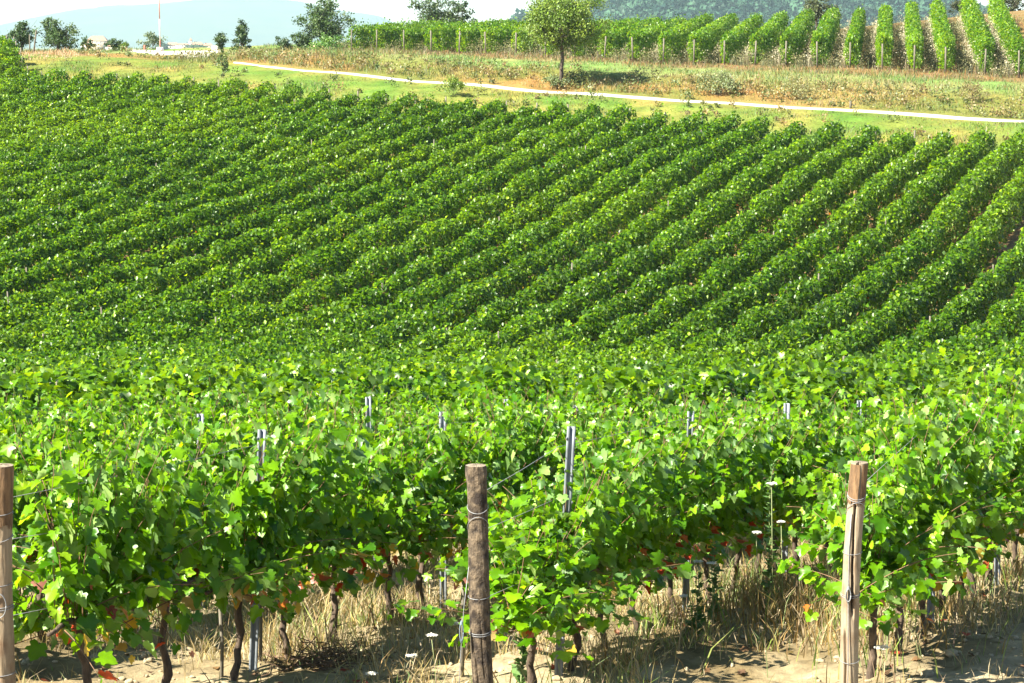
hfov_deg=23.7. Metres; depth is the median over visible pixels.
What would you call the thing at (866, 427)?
grapevine
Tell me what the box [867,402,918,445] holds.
grapevine
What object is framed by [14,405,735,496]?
trellis wire
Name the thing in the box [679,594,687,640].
wild flower
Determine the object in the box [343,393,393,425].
grapevine
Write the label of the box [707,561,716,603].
wild flower
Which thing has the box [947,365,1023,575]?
grapevine
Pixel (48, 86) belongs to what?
vine row
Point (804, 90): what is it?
bush
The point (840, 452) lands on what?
grapevine
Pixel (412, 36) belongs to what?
vine row
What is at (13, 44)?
vine row
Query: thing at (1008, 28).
vine row
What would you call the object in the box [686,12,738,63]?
vine row
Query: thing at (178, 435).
grapevine
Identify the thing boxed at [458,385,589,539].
grapevine
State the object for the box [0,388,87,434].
grapevine
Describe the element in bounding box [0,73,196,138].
vine row
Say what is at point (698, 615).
tall weed
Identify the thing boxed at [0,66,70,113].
vine row
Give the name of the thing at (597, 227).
vine row
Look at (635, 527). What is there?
grapevine
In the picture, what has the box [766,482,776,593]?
wild flower
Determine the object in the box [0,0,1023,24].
sky
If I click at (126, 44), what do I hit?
bush
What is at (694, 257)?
vine row
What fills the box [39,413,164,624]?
grapevine
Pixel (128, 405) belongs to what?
grapevine
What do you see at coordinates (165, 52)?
gravel yard
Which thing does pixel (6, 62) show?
vine row
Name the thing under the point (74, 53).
verge grass
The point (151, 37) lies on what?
bush
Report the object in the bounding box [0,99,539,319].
vine row
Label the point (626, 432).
trellis wire
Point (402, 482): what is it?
grapevine
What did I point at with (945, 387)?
vine row
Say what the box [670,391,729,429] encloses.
grapevine
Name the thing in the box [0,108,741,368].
vine row
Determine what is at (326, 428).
grapevine
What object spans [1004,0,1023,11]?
tree
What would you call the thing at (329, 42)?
bush
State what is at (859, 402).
metal post
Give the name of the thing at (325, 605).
dry grass
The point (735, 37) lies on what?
vine row
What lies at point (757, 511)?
grapevine
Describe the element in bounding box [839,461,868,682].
wooden post
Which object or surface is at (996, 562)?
metal post
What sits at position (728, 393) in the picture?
grapevine
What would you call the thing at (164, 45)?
tree
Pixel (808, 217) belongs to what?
vine row
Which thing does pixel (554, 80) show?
bush
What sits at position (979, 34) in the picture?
vine row
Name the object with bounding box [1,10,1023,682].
ground
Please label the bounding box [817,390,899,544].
grapevine
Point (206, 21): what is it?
mountain
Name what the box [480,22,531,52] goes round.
vine row
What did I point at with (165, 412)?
grapevine
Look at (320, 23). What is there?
tree
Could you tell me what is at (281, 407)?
grapevine
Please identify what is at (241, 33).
tree
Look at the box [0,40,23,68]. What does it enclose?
vine row
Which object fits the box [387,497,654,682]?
grapevine
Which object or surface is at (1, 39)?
vine row
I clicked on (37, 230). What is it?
vine row
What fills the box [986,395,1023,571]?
grapevine
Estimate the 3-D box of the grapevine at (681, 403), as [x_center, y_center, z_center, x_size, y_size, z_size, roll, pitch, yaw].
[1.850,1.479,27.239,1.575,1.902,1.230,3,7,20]
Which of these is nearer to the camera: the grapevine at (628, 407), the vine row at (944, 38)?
the grapevine at (628, 407)
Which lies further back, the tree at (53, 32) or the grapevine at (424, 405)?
the tree at (53, 32)
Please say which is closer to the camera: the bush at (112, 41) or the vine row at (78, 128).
the vine row at (78, 128)
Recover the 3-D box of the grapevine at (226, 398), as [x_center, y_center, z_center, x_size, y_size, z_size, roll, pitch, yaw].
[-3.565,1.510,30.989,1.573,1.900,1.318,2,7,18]
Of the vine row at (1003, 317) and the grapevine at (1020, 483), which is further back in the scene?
the vine row at (1003, 317)
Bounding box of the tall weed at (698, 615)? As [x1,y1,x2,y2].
[683,572,707,634]
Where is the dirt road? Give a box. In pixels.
[233,62,1023,121]
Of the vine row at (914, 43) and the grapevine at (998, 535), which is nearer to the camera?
the grapevine at (998, 535)
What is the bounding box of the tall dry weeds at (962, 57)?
[330,10,1023,77]
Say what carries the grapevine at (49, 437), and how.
on the ground at (775, 664)
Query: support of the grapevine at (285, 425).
on the ground at (775, 664)
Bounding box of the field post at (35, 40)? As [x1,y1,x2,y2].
[33,30,36,50]
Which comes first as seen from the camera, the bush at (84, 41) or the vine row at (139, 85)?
the vine row at (139, 85)
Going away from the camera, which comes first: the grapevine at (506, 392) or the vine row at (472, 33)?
the grapevine at (506, 392)
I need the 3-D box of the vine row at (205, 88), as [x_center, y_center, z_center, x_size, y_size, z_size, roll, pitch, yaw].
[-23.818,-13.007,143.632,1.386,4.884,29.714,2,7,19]
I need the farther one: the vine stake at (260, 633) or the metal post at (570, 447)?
the vine stake at (260, 633)
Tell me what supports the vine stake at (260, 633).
on the ground at (775, 664)
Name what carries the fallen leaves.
on the ground at (775, 664)
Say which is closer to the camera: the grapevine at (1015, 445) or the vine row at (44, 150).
the grapevine at (1015, 445)
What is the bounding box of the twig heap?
[258,618,396,676]
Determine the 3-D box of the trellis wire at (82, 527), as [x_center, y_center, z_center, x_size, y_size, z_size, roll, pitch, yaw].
[0.030,1.136,22.149,0.088,1.998,17.288,2,7,19]
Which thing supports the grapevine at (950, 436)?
on the ground at (775, 664)
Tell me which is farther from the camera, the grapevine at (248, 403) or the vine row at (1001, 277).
the vine row at (1001, 277)
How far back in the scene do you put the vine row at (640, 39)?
188.77 m
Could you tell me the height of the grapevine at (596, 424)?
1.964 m
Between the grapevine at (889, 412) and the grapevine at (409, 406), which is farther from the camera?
the grapevine at (409, 406)
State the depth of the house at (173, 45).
2844.93 m
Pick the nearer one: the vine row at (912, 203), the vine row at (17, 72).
the vine row at (912, 203)
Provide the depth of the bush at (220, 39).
225.93 m
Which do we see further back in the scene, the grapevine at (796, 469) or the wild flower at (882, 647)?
the grapevine at (796, 469)
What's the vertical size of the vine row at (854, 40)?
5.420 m
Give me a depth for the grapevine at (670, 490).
18.53 m
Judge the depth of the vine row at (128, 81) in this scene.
152.62 m
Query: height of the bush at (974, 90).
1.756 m
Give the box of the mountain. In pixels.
[0,0,392,47]
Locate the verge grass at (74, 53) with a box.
[18,14,1023,152]
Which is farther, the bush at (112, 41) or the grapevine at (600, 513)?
the bush at (112, 41)
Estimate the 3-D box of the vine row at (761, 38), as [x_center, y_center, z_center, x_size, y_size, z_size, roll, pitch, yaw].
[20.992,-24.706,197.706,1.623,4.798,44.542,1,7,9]
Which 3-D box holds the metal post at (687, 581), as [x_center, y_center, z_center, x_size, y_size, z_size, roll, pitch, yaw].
[1.418,1.533,19.727,0.068,1.960,0.017,0,7,-13]
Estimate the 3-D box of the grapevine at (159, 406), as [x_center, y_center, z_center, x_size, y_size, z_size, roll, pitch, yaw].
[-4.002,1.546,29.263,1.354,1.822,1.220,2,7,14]
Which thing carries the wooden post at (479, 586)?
on the ground at (775, 664)
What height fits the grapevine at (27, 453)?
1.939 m
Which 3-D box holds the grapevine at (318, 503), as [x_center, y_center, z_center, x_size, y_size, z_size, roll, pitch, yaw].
[-1.503,1.356,17.410,1.598,2.067,1.353,3,8,24]
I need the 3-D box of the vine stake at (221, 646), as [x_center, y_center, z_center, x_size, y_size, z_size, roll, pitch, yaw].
[-2.001,2.123,16.808,0.036,0.592,0.026,0,7,0]
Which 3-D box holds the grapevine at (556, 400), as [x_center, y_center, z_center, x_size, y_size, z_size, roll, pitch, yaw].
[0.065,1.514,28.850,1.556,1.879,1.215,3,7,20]
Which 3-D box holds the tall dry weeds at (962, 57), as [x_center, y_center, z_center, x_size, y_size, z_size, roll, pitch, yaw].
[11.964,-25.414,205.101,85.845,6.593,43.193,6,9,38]
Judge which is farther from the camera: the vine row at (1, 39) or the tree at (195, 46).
the tree at (195, 46)
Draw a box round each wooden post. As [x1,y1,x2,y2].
[0,463,16,682]
[459,463,493,682]
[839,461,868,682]
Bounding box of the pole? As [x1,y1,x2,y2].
[156,0,163,50]
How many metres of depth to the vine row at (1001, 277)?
81.15 m
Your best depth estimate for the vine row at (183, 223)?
110.70 m
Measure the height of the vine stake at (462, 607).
0.889 m
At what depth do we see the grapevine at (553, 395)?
29.50 m
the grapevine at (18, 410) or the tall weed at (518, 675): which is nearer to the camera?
the tall weed at (518, 675)
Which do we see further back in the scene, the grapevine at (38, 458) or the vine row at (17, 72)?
the vine row at (17, 72)
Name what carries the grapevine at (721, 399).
on the ground at (775, 664)
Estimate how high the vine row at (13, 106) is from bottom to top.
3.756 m
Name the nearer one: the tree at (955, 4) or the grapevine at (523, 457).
the grapevine at (523, 457)
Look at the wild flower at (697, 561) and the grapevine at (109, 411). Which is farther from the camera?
the grapevine at (109, 411)
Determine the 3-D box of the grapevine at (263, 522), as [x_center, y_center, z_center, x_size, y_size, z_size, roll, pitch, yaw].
[-1.877,1.473,16.462,1.761,1.913,1.497,3,7,21]
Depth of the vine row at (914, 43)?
174.72 m
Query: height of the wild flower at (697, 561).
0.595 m
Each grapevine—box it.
[0,385,37,426]
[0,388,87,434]
[0,389,32,440]
[0,395,73,592]
[0,418,62,589]
[0,419,123,641]
[0,422,244,682]
[16,390,128,461]
[20,439,283,682]
[25,393,84,422]
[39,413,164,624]
[60,393,124,435]
[66,387,176,453]
[87,419,230,620]
[110,388,175,435]
[115,398,217,458]
[136,398,193,420]
[146,387,268,608]
[151,417,385,680]
[158,377,232,419]
[172,388,256,441]
[184,387,271,471]
[192,391,309,501]
[201,386,263,418]
[202,383,412,659]
[234,396,315,435]
[261,397,343,451]
[278,383,342,433]
[287,403,450,644]
[299,402,370,566]
[316,376,398,425]
[328,406,467,622]
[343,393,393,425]
[344,404,413,461]
[372,414,531,615]
[375,387,448,423]
[378,405,467,559]
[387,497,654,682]
[404,387,560,603]
[412,400,488,557]
[422,456,695,670]
[434,391,527,445]
[454,398,585,562]
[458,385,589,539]
[468,377,551,419]
[500,394,557,420]
[513,386,616,470]
[513,410,721,651]
[516,387,582,419]
[551,387,610,419]
[567,395,626,464]
[575,383,666,449]
[576,406,746,632]
[602,387,694,441]
[615,396,782,615]
[637,386,723,436]
[653,392,814,603]
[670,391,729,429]
[676,386,751,426]
[679,397,825,590]
[715,397,837,574]
[724,386,783,428]
[726,395,766,424]
[741,384,860,565]
[749,401,835,573]
[774,449,992,679]
[776,402,875,561]
[782,384,1023,637]
[788,395,1011,654]
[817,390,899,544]
[845,414,902,466]
[862,397,919,443]
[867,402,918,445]
[877,387,947,446]
[878,394,1023,613]
[887,386,961,415]
[908,397,1023,608]
[940,365,1023,586]
[944,406,1023,596]
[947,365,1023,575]
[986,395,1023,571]
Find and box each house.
[87,36,108,48]
[168,42,177,48]
[176,43,189,47]
[204,43,213,47]
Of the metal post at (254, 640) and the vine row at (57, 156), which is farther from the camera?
the vine row at (57, 156)
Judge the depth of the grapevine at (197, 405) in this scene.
25.77 m
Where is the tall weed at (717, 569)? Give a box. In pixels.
[704,535,724,626]
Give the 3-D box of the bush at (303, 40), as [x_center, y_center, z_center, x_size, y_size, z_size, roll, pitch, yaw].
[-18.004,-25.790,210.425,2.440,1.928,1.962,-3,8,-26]
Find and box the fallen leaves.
[28,555,1023,682]
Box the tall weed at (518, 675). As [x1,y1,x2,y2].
[511,635,527,682]
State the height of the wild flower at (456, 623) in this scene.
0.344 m
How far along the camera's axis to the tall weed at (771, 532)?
19.22 m
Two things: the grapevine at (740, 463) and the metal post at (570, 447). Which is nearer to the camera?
the metal post at (570, 447)
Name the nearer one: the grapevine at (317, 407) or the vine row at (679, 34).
the grapevine at (317, 407)
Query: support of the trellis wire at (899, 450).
attached to the wooden post at (850, 599)
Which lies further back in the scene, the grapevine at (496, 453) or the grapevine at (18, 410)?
the grapevine at (18, 410)
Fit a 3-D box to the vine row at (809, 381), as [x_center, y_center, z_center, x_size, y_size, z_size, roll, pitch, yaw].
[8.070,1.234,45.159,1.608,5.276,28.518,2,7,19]
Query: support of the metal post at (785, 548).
on the ground at (775, 664)
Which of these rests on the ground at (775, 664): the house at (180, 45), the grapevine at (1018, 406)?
the grapevine at (1018, 406)
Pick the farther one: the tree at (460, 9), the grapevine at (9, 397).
the tree at (460, 9)
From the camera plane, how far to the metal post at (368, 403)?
24.35 m
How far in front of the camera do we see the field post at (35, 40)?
191.50 m
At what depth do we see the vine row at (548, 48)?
189.96 m
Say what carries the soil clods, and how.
on the ground at (775, 664)
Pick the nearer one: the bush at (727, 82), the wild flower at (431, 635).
the wild flower at (431, 635)
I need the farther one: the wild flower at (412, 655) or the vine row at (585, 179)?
the vine row at (585, 179)
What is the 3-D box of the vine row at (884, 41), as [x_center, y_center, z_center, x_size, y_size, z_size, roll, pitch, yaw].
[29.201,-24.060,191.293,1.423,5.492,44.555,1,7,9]
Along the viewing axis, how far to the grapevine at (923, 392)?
29.20 m
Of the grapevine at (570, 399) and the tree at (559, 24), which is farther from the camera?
the tree at (559, 24)
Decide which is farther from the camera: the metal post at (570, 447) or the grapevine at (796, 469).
the grapevine at (796, 469)
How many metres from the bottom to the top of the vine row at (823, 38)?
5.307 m
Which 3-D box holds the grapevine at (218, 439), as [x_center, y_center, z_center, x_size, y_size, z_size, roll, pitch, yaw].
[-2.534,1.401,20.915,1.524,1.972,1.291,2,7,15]
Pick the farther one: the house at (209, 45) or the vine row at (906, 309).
the house at (209, 45)
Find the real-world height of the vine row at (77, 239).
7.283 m
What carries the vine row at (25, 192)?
on the ground at (775, 664)
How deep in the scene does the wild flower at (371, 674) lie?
16.29 m
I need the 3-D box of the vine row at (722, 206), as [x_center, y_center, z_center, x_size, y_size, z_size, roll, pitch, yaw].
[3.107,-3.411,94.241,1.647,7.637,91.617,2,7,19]
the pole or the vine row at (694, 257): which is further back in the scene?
the pole
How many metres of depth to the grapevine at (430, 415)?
25.19 m
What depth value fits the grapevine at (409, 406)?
31.00 m
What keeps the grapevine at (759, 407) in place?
on the ground at (775, 664)
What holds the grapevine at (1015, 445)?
on the ground at (775, 664)
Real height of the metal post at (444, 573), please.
2.000 m
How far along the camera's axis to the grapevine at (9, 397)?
29.73 m
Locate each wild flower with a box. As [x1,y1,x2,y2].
[367,671,377,682]
[407,654,415,672]
[427,633,436,664]
[453,622,459,662]
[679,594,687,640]
[694,559,703,619]
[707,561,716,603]
[752,531,760,599]
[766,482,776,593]
[777,520,784,605]
[874,644,889,674]
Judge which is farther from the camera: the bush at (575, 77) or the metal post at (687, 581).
the bush at (575, 77)
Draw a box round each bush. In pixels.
[80,35,95,51]
[104,38,122,50]
[119,42,128,50]
[136,31,167,49]
[213,32,228,48]
[215,49,229,76]
[275,36,294,49]
[290,32,316,49]
[306,32,350,50]
[434,74,466,96]
[540,72,568,88]
[563,70,589,84]
[693,67,740,95]
[780,74,822,99]
[958,75,992,101]
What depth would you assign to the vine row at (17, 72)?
165.31 m
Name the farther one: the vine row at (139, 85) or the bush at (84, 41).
the bush at (84, 41)
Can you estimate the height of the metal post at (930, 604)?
1.980 m
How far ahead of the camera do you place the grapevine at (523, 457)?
21.84 m
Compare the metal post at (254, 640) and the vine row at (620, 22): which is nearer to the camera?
the metal post at (254, 640)
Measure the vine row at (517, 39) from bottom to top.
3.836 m
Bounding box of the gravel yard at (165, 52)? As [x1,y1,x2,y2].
[131,50,217,56]
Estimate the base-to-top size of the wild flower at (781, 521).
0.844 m
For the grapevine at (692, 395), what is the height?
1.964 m
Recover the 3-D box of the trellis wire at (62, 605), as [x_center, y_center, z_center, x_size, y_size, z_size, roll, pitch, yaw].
[0.030,1.592,22.206,0.094,2.019,17.288,2,7,20]
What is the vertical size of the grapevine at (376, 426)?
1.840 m
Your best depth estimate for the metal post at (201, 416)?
20.73 m
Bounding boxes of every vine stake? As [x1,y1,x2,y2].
[218,609,223,676]
[259,605,262,660]
[460,580,464,676]
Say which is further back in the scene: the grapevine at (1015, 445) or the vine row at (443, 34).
the vine row at (443, 34)
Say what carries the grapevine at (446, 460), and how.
on the ground at (775, 664)
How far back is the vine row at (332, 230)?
104.76 m
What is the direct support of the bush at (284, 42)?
on the ground at (775, 664)
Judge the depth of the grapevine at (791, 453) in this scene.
21.88 m
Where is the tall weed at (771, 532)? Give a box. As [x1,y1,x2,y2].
[760,458,780,613]
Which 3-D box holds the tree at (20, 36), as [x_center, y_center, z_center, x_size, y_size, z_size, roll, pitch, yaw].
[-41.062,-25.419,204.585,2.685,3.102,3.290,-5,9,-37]
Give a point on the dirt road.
(758, 105)
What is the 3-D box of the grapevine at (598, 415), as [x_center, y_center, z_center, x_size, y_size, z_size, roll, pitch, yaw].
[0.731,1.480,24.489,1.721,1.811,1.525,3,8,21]
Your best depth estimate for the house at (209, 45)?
2885.42 m
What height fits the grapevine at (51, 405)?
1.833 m
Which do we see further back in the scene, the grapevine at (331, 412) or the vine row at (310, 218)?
the vine row at (310, 218)
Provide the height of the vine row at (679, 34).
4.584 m
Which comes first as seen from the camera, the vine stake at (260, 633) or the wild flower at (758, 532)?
the vine stake at (260, 633)
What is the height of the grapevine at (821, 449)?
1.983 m
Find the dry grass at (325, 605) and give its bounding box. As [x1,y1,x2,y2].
[16,518,1023,682]
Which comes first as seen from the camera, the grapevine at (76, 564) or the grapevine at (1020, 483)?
the grapevine at (76, 564)
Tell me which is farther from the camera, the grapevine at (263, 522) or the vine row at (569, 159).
the vine row at (569, 159)
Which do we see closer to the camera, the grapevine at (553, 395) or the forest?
the grapevine at (553, 395)
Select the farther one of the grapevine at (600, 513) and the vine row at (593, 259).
the vine row at (593, 259)
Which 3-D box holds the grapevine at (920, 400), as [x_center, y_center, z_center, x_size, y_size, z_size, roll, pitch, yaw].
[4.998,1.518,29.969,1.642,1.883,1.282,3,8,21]
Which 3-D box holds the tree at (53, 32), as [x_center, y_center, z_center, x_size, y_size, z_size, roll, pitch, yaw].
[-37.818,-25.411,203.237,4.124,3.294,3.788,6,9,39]
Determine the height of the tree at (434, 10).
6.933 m
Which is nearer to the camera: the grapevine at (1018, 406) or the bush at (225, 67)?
the grapevine at (1018, 406)
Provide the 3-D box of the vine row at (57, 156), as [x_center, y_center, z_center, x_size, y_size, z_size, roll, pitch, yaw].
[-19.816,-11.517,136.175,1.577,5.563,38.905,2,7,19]
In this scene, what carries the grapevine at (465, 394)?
on the ground at (775, 664)
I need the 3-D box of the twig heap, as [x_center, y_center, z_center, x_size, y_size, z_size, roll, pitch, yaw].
[-1.301,2.222,17.261,1.073,0.432,0.977,0,7,0]
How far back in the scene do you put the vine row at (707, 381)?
36.51 m
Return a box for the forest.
[504,0,991,29]
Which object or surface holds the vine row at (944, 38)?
on the ground at (775, 664)
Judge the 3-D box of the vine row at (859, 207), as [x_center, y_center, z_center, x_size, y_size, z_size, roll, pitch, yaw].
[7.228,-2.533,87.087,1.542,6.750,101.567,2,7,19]
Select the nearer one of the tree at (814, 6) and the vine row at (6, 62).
the vine row at (6, 62)
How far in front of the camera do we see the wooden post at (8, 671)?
13.87 m
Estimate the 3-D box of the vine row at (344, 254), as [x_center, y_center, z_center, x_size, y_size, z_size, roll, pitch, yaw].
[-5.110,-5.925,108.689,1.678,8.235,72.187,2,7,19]
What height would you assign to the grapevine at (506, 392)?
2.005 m
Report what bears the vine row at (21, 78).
on the ground at (775, 664)
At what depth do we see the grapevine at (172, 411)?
23.79 m
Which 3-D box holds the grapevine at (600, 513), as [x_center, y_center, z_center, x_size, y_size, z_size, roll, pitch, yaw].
[0.166,1.599,16.829,1.727,1.560,1.568,-4,8,-27]
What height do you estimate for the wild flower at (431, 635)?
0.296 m
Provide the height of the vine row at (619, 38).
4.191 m
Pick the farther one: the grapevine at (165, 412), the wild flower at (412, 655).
the grapevine at (165, 412)
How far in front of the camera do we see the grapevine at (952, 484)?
17.13 m
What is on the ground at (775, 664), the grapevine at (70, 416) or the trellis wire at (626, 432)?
the grapevine at (70, 416)
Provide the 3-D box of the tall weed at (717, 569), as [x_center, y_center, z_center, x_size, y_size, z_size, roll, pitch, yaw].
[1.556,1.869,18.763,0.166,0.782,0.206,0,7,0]
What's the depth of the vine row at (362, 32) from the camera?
208.48 m
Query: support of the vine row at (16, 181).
on the ground at (775, 664)
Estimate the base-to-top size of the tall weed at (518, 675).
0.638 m
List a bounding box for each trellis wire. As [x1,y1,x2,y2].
[13,475,381,538]
[13,570,221,615]
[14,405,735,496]
[487,407,908,489]
[489,491,579,527]
[867,413,984,479]
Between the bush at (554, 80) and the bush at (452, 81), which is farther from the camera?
the bush at (554, 80)
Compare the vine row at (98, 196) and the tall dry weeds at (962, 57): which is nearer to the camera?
the vine row at (98, 196)
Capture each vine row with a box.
[0,35,14,48]
[0,37,16,59]
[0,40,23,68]
[0,52,25,76]
[0,63,29,90]
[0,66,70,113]
[0,67,92,105]
[0,69,43,95]
[0,72,118,114]
[0,72,145,122]
[0,73,170,133]
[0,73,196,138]
[0,74,248,164]
[0,78,219,151]
[0,78,276,173]
[0,80,303,189]
[0,86,333,202]
[0,87,359,218]
[0,90,389,235]
[0,91,418,247]
[0,92,477,298]
[0,93,507,305]
[0,94,446,273]
[0,96,569,333]
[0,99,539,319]
[0,101,602,344]
[0,101,637,352]
[0,102,669,356]
[0,106,707,360]
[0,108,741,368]
[0,113,773,372]
[0,115,808,379]
[0,120,845,377]
[0,125,997,401]
[0,125,1023,419]
[1,123,883,383]
[4,129,956,389]
[7,127,915,384]
[64,159,1023,429]
[246,226,1023,424]
[344,15,443,48]
[372,17,466,49]
[401,21,477,50]
[422,278,1023,423]
[423,17,517,51]
[455,17,527,52]
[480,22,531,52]
[510,25,542,53]
[540,16,614,56]
[569,321,1023,425]
[570,14,639,57]
[596,15,664,57]
[624,14,687,61]
[658,11,713,63]
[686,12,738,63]
[719,11,763,63]
[747,10,790,64]
[749,330,1023,435]
[777,8,815,64]
[809,4,841,67]
[843,4,866,67]
[875,3,893,68]
[903,0,923,71]
[917,346,1023,416]
[928,0,956,71]
[959,0,997,74]
[986,0,1023,77]
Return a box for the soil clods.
[15,582,1023,682]
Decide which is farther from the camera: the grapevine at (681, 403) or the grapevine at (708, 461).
the grapevine at (681, 403)
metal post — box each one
[196,414,204,607]
[249,429,266,671]
[365,397,374,567]
[439,412,446,610]
[554,426,575,675]
[682,411,694,609]
[782,403,789,570]
[857,400,861,421]
[926,412,941,623]
[994,405,1003,585]
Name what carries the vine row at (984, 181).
on the ground at (775, 664)
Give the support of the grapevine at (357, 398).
on the ground at (775, 664)
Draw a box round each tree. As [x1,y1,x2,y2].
[5,20,37,50]
[32,17,82,51]
[154,42,170,48]
[184,42,207,47]
[226,18,254,49]
[291,0,362,41]
[404,0,461,22]
[449,0,476,22]
[513,0,614,82]
[801,0,843,29]
[947,0,962,16]
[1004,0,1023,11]
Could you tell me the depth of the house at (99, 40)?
2872.11 m
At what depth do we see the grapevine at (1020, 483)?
20.52 m
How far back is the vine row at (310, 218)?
106.49 m
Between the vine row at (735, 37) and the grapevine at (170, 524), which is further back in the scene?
the vine row at (735, 37)
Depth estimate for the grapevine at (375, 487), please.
18.26 m
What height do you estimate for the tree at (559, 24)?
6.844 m
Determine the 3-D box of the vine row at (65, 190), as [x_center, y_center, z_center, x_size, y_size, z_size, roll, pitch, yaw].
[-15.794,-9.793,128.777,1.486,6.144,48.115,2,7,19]
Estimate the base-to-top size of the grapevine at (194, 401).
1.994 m
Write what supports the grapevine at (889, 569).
on the ground at (775, 664)
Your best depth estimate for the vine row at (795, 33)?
182.59 m
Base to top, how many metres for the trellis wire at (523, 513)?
1.820 m
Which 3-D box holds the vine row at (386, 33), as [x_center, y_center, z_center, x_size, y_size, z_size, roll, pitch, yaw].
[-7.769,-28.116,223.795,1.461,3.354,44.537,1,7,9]
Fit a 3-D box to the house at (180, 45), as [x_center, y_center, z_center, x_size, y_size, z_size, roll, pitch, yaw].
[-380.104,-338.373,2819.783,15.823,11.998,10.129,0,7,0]

